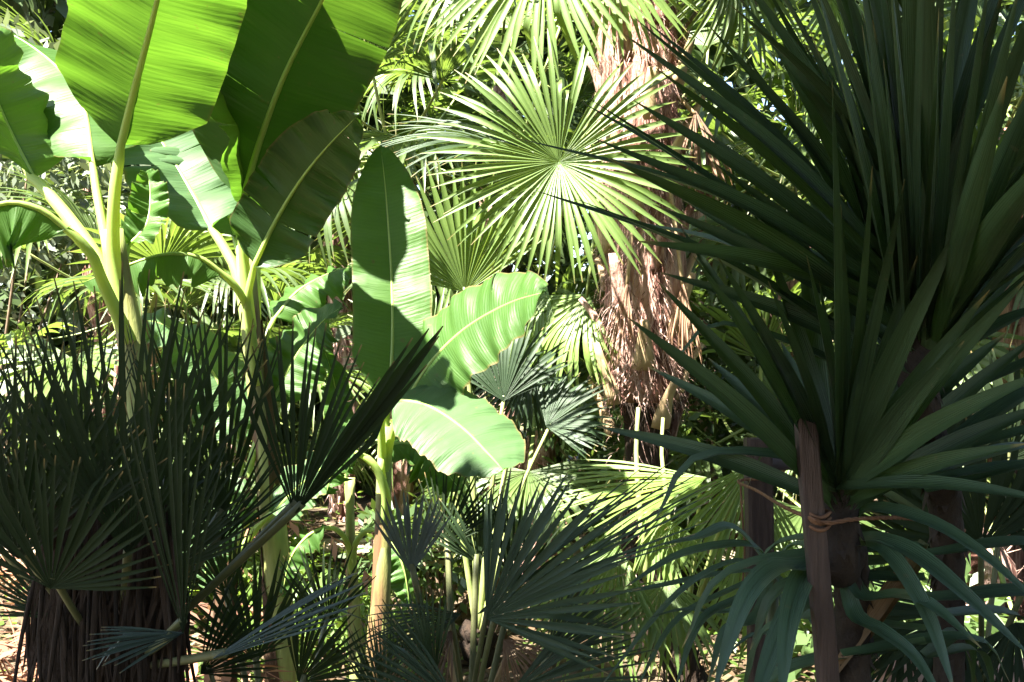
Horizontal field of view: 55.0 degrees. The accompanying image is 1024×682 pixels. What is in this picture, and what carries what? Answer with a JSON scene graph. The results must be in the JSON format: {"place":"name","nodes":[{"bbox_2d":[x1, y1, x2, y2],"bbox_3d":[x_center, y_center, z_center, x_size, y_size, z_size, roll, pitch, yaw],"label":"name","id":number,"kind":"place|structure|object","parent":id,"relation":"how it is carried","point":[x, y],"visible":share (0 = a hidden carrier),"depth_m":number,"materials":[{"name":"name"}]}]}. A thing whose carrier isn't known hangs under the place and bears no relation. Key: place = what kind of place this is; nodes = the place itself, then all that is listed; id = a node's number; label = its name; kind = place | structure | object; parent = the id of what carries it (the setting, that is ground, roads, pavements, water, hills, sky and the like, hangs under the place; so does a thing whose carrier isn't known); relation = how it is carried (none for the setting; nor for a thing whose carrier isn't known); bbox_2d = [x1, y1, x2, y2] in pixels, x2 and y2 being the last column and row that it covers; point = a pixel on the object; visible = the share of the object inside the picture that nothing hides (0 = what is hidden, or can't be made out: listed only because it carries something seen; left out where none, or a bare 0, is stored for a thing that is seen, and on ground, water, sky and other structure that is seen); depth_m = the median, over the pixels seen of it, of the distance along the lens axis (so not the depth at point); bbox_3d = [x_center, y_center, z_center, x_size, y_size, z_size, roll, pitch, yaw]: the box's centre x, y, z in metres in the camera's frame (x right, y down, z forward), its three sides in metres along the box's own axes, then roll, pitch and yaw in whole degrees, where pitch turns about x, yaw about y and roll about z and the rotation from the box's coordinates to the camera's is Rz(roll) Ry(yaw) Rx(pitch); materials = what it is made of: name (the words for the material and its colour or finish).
{"place":"outdoors","nodes":[
{"label":"outdoors","id":0,"kind":"place"},
{"bbox_2d":[5,534,774,567],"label":"path","id":1,"kind":"structure","parent":0,"point":[328,541],"depth_m":6.67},
{"bbox_2d":[0,388,908,681],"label":"ground","id":2,"kind":"structure","parent":0,"point":[364,498],"depth_m":5.21,"materials":[{"name":"brown soil"}]},
{"bbox_2d":[0,7,150,456],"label":"shrub","id":3,"kind":"object","parent":2,"relation":"on","point":[44,255],"visible":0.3,"depth_m":6.78,"materials":[{"name":"green plant"}]},
{"bbox_2d":[0,366,204,509],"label":"shrub","id":4,"kind":"object","parent":2,"relation":"on","point":[83,410],"visible":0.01,"depth_m":6.20,"materials":[{"name":"green plant"}]},
{"bbox_2d":[0,1,235,419],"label":"fan palm","id":5,"kind":"object","parent":2,"relation":"on","point":[75,193],"visible":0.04,"depth_m":7.76,"materials":[{"name":"green plant"}]},
{"bbox_2d":[0,0,246,499],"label":"banana plant","id":6,"kind":"object","parent":2,"relation":"on","point":[108,81],"visible":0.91,"depth_m":2.94,"materials":[{"name":"green plant"}]},
{"bbox_2d":[0,554,293,681],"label":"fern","id":7,"kind":"object","parent":2,"relation":"on","point":[204,606],"visible":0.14,"depth_m":3.47,"materials":[{"name":"green plant"}]},
{"bbox_2d":[0,633,329,681],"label":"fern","id":8,"kind":"object","parent":2,"relation":"on","point":[4,654],"visible":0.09,"depth_m":3.50,"materials":[{"name":"green plant"}]},
{"bbox_2d":[0,166,338,489],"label":"fan palm","id":9,"kind":"object","parent":2,"relation":"on","point":[175,233],"visible":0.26,"depth_m":5.30,"materials":[{"name":"green plant"}]},
{"bbox_2d":[0,518,393,617],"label":"fern","id":10,"kind":"object","parent":2,"relation":"on","point":[294,527],"visible":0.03,"depth_m":4.09,"materials":[{"name":"green plant"}]},
{"bbox_2d":[79,327,317,552],"bbox_3d":[-2.404,0.875,6.998,2.134,2.104,2.252,0,0,0],"label":"fan palm","id":11,"kind":"object","parent":2,"relation":"on","point":[301,527],"visible":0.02,"depth_m":6.87,"materials":[{"name":"green plant"}]},
{"bbox_2d":[188,583,212,634],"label":"herb clump","id":12,"kind":"object","parent":2,"relation":"on","point":[195,611],"visible":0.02,"depth_m":4.91,"materials":[{"name":"green plant"}]},
{"bbox_2d":[47,249,375,581],"bbox_3d":[-1.800,0.521,6.196,2.354,2.153,2.423,0,0,0],"label":"fan palm","id":13,"kind":"object","parent":2,"relation":"on","point":[338,320],"visible":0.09,"depth_m":5.76,"materials":[{"name":"green plant"}]},
{"bbox_2d":[0,262,442,681],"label":"dwarf fan palm","id":14,"kind":"object","parent":2,"relation":"on","point":[112,573],"visible":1,"depth_m":1.95,"materials":[{"name":"green plant"}]},
{"bbox_2d":[80,0,402,681],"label":"banana plant","id":15,"kind":"object","parent":2,"relation":"on","point":[262,159],"visible":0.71,"depth_m":3.28,"materials":[{"name":"green plant"}]},
{"bbox_2d":[141,298,352,681],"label":"banana plant","id":16,"kind":"object","parent":2,"relation":"on","point":[318,318],"visible":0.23,"depth_m":3.60,"materials":[{"name":"green plant"}]},
{"bbox_2d":[207,567,331,671],"bbox_3d":[-1.153,1.294,4.529,0.601,0.572,0.629,0,0,0],"label":"herb clump","id":17,"kind":"object","parent":2,"relation":"on","point":[250,591],"visible":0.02,"depth_m":4.49,"materials":[{"name":"green plant"}]},
{"bbox_2d":[208,527,333,611],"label":"herb clump","id":18,"kind":"object","parent":2,"relation":"on","point":[257,559],"visible":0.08,"depth_m":5.36,"materials":[{"name":"green plant"}]},
{"bbox_2d":[210,525,345,595],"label":"herb clump","id":19,"kind":"object","parent":2,"relation":"on","point":[315,553],"visible":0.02,"depth_m":5.87,"materials":[{"name":"green plant"}]},
{"bbox_2d":[292,560,371,644],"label":"herb clump","id":20,"kind":"object","parent":2,"relation":"on","point":[302,572],"visible":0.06,"depth_m":4.92,"materials":[{"name":"green plant"}]},
{"bbox_2d":[276,349,413,678],"bbox_3d":[-0.574,0.822,3.502,0.486,1.586,0.261,0,0,0],"label":"banana plant","id":21,"kind":"object","parent":2,"relation":"on","point":[401,581],"visible":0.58,"depth_m":3.54,"materials":[{"name":"green plant"}]},
{"bbox_2d":[257,551,443,562],"bbox_3d":[-1.022,1.364,6.196,1.187,0.077,0.072,0,0,0],"label":"edging log","id":22,"kind":"object","parent":2,"relation":"on","point":[344,559],"visible":0.11,"depth_m":6.17,"materials":[{"name":"brown wood"}]},
{"bbox_2d":[289,535,433,538],"bbox_3d":[-1.211,1.481,7.357,1.406,0.086,0.089,0,0,0],"label":"edging log","id":23,"kind":"object","parent":2,"relation":"on","point":[329,537],"visible":0.02,"depth_m":7.34,"materials":[{"name":"brown wood"}]},
{"bbox_2d":[309,584,445,677],"bbox_3d":[-0.617,1.383,4.623,0.658,0.483,0.633,0,0,0],"label":"herb clump","id":24,"kind":"object","parent":2,"relation":"on","point":[339,624],"visible":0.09,"depth_m":4.61,"materials":[{"name":"green plant"}]},
{"bbox_2d":[335,569,422,643],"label":"herb clump","id":25,"kind":"object","parent":2,"relation":"on","point":[368,599],"visible":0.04,"depth_m":5.17,"materials":[{"name":"green plant"}]},
{"bbox_2d":[323,25,471,522],"bbox_3d":[-1.518,-0.709,8.465,2.569,4.579,2.904,0,0,0],"label":"fan palm","id":26,"kind":"object","parent":2,"relation":"on","point":[339,496],"visible":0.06,"depth_m":8.33,"materials":[{"name":"green plant"}]},
{"bbox_2d":[265,0,593,549],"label":"fan palm","id":27,"kind":"object","parent":2,"relation":"on","point":[444,65],"visible":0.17,"depth_m":5.86,"materials":[{"name":"green plant"}]},
{"bbox_2d":[338,482,530,623],"bbox_3d":[-0.350,1.153,5.355,1.201,0.800,0.857,0,0,-40],"label":"shrub","id":28,"kind":"object","parent":2,"relation":"on","point":[458,579],"visible":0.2,"depth_m":5.26,"materials":[{"name":"green plant"}]},
{"bbox_2d":[324,146,547,681],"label":"banana plant","id":29,"kind":"object","parent":2,"relation":"on","point":[446,422],"visible":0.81,"depth_m":3.03,"materials":[{"name":"green plant"}]},
{"bbox_2d":[0,491,874,681],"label":"ground cover","id":30,"kind":"object","parent":2,"relation":"on","point":[741,676],"visible":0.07,"depth_m":4.54,"materials":[{"name":"green plant"}]},
{"bbox_2d":[340,157,620,668],"bbox_3d":[-0.154,0.386,4.682,1.323,2.423,0.569,0,0,0],"label":"fan palm","id":31,"kind":"object","parent":2,"relation":"on","point":[515,381],"visible":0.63,"depth_m":4.59,"materials":[{"name":"green plant"}]},
{"bbox_2d":[362,0,601,533],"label":"fan palm","id":32,"kind":"object","parent":2,"relation":"on","point":[568,65],"visible":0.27,"depth_m":7.31,"materials":[{"name":"green plant"}]},
{"bbox_2d":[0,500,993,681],"bbox_3d":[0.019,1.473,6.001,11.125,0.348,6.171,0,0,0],"label":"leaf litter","id":33,"kind":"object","parent":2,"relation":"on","point":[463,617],"visible":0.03,"depth_m":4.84,"materials":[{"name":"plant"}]},
{"bbox_2d":[0,0,1023,525],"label":"thicket","id":34,"kind":"object","parent":2,"relation":"on","point":[52,14],"visible":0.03,"depth_m":9.44,"materials":[{"name":"green plant"}]},
{"bbox_2d":[335,460,715,681],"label":"dwarf fan palm","id":35,"kind":"object","parent":2,"relation":"on","point":[548,580],"visible":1,"depth_m":2.34,"materials":[{"name":"green plant"}]},
{"bbox_2d":[352,244,710,577],"bbox_3d":[0.115,0.473,6.277,2.414,2.271,2.304,0,0,0],"label":"fan palm","id":36,"kind":"object","parent":2,"relation":"on","point":[519,470],"visible":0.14,"depth_m":5.61,"materials":[{"name":"green plant"}]},
{"bbox_2d":[437,192,716,505],"bbox_3d":[0.450,0.176,8.595,2.280,2.746,2.611,0,0,-24],"label":"shrub","id":37,"kind":"object","parent":2,"relation":"on","point":[562,456],"visible":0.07,"depth_m":8.00,"materials":[{"name":"green plant"}]},
{"bbox_2d":[334,0,864,657],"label":"fan palm","id":38,"kind":"object","parent":2,"relation":"on","point":[632,270],"visible":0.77,"depth_m":4.62,"materials":[{"name":"green plant"}]},
{"bbox_2d":[511,362,721,586],"bbox_3d":[0.641,0.838,5.889,1.422,1.426,0.916,0,0,43],"label":"shrub","id":39,"kind":"object","parent":2,"relation":"on","point":[618,448],"visible":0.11,"depth_m":5.81,"materials":[{"name":"green plant"}]},
{"bbox_2d":[565,258,762,526],"bbox_3d":[1.234,0.465,7.308,1.783,2.167,1.936,0,0,0],"label":"shrub","id":40,"kind":"object","parent":2,"relation":"on","point":[712,356],"visible":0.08,"depth_m":6.89,"materials":[{"name":"green plant"}]},
{"bbox_2d":[522,407,833,681],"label":"fan palm","id":41,"kind":"object","parent":2,"relation":"on","point":[670,651],"visible":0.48,"depth_m":3.42,"materials":[{"name":"green plant"}]},
{"bbox_2d":[561,2,852,515],"bbox_3d":[1.474,-0.761,7.902,2.556,4.637,2.419,0,0,-17],"label":"fan palm","id":42,"kind":"object","parent":2,"relation":"on","point":[778,77],"visible":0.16,"depth_m":7.68,"materials":[{"name":"green plant"}]},
{"bbox_2d":[604,521,810,681],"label":"strappy plant","id":43,"kind":"object","parent":2,"relation":"on","point":[708,572],"visible":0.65,"depth_m":2.34,"materials":[{"name":"green plant"}]},
{"bbox_2d":[548,275,889,590],"bbox_3d":[1.292,0.656,5.697,2.393,2.125,2.082,0,0,34],"label":"fan palm","id":44,"kind":"object","parent":2,"relation":"on","point":[795,520],"visible":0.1,"depth_m":5.28,"materials":[{"name":"green plant"}]},
{"bbox_2d":[580,34,863,547],"bbox_3d":[1.722,-0.227,6.087,2.339,3.597,2.672,0,0,-14],"label":"fan palm","id":45,"kind":"object","parent":2,"relation":"on","point":[708,120],"visible":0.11,"depth_m":5.67,"materials":[{"name":"green plant"}]},
{"bbox_2d":[743,437,773,681],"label":"wooden post","id":46,"kind":"object","parent":2,"relation":"on","point":[759,518],"visible":0.35,"depth_m":2.72,"materials":[{"name":"brown wood"}]},
{"bbox_2d":[773,458,790,470],"bbox_3d":[0.840,0.342,2.840,0.345,0.086,0.064,0,0,0],"label":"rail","id":47,"kind":"object","parent":46,"relation":"attached to","point":[780,464],"visible":0.06,"depth_m":2.81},
{"bbox_2d":[515,0,1023,681],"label":"yucca","id":48,"kind":"object","parent":2,"relation":"on","point":[919,102],"visible":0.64,"depth_m":1.70,"materials":[{"name":"green plant"}]},
{"bbox_2d":[597,81,1023,681],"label":"yucca","id":49,"kind":"object","parent":2,"relation":"on","point":[859,407],"visible":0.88,"depth_m":1.72,"materials":[{"name":"green plant"}]},
{"bbox_2d":[794,418,839,681],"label":"wooden stake","id":50,"kind":"object","parent":2,"relation":"on","point":[818,575],"visible":0.96,"depth_m":1.76,"materials":[{"name":"brown wood"}]},
{"bbox_2d":[737,478,965,580],"bbox_3d":[0.776,0.503,2.251,0.497,0.396,1.033,0,0,0],"label":"rope","id":51,"kind":"object","parent":50,"relation":"attached to","point":[813,518],"visible":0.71,"depth_m":1.83,"materials":[{"name":"brown fabric"}]},
{"bbox_2d":[689,317,991,532],"bbox_3d":[2.361,0.330,7.004,2.336,2.442,1.681,0,0,35],"label":"shrub","id":52,"kind":"object","parent":2,"relation":"on","point":[750,363],"visible":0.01,"depth_m":7.27,"materials":[{"name":"green plant"}]},
{"bbox_2d":[724,514,1012,681],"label":"shrub","id":53,"kind":"object","parent":2,"relation":"on","point":[804,644],"visible":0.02,"depth_m":4.14,"materials":[{"name":"green plant"}]},
{"bbox_2d":[775,434,1023,657],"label":"fan palm","id":54,"kind":"object","parent":2,"relation":"on","point":[1005,560],"visible":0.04,"depth_m":4.79,"materials":[{"name":"green plant"}]},
{"bbox_2d":[786,111,1023,620],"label":"fan palm","id":55,"kind":"object","parent":2,"relation":"on","point":[1014,330],"visible":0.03,"depth_m":5.05,"materials":[{"name":"green plant"}]},
{"bbox_2d":[841,0,1023,242],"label":"fan palm","id":56,"kind":"object","parent":2,"relation":"on","point":[1017,99],"visible":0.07,"depth_m":6.99,"materials":[{"name":"green plant"}]},
{"bbox_2d":[859,343,1023,681],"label":"dwarf fan palm","id":57,"kind":"object","parent":2,"relation":"on","point":[1005,647],"visible":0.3,"depth_m":2.69,"materials":[{"name":"green plant"}]},
{"bbox_2d":[969,337,1023,499],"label":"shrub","id":58,"kind":"object","parent":2,"relation":"on","point":[991,385],"depth_m":5.17,"materials":[{"name":"green plant"}]},
{"bbox_3d":[1.762,1.343,3.250,1.120,0.414,0.100,0,0,0],"label":"low wall","id":59,"kind":"object","parent":2,"relation":"on","visible":0},
{"bbox_2d":[875,657,932,681],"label":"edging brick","id":60,"kind":"object","parent":59,"relation":"on","point":[921,677],"visible":0.13,"depth_m":3.20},
{"bbox_2d":[977,658,1019,681],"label":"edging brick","id":61,"kind":"object","parent":59,"relation":"on","point":[998,670],"depth_m":3.19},
{"bbox_2d":[0,0,1020,322],"label":"sky","id":62,"kind":"structure","parent":0,"point":[730,83],"materials":[{"name":"white"}]}
]}

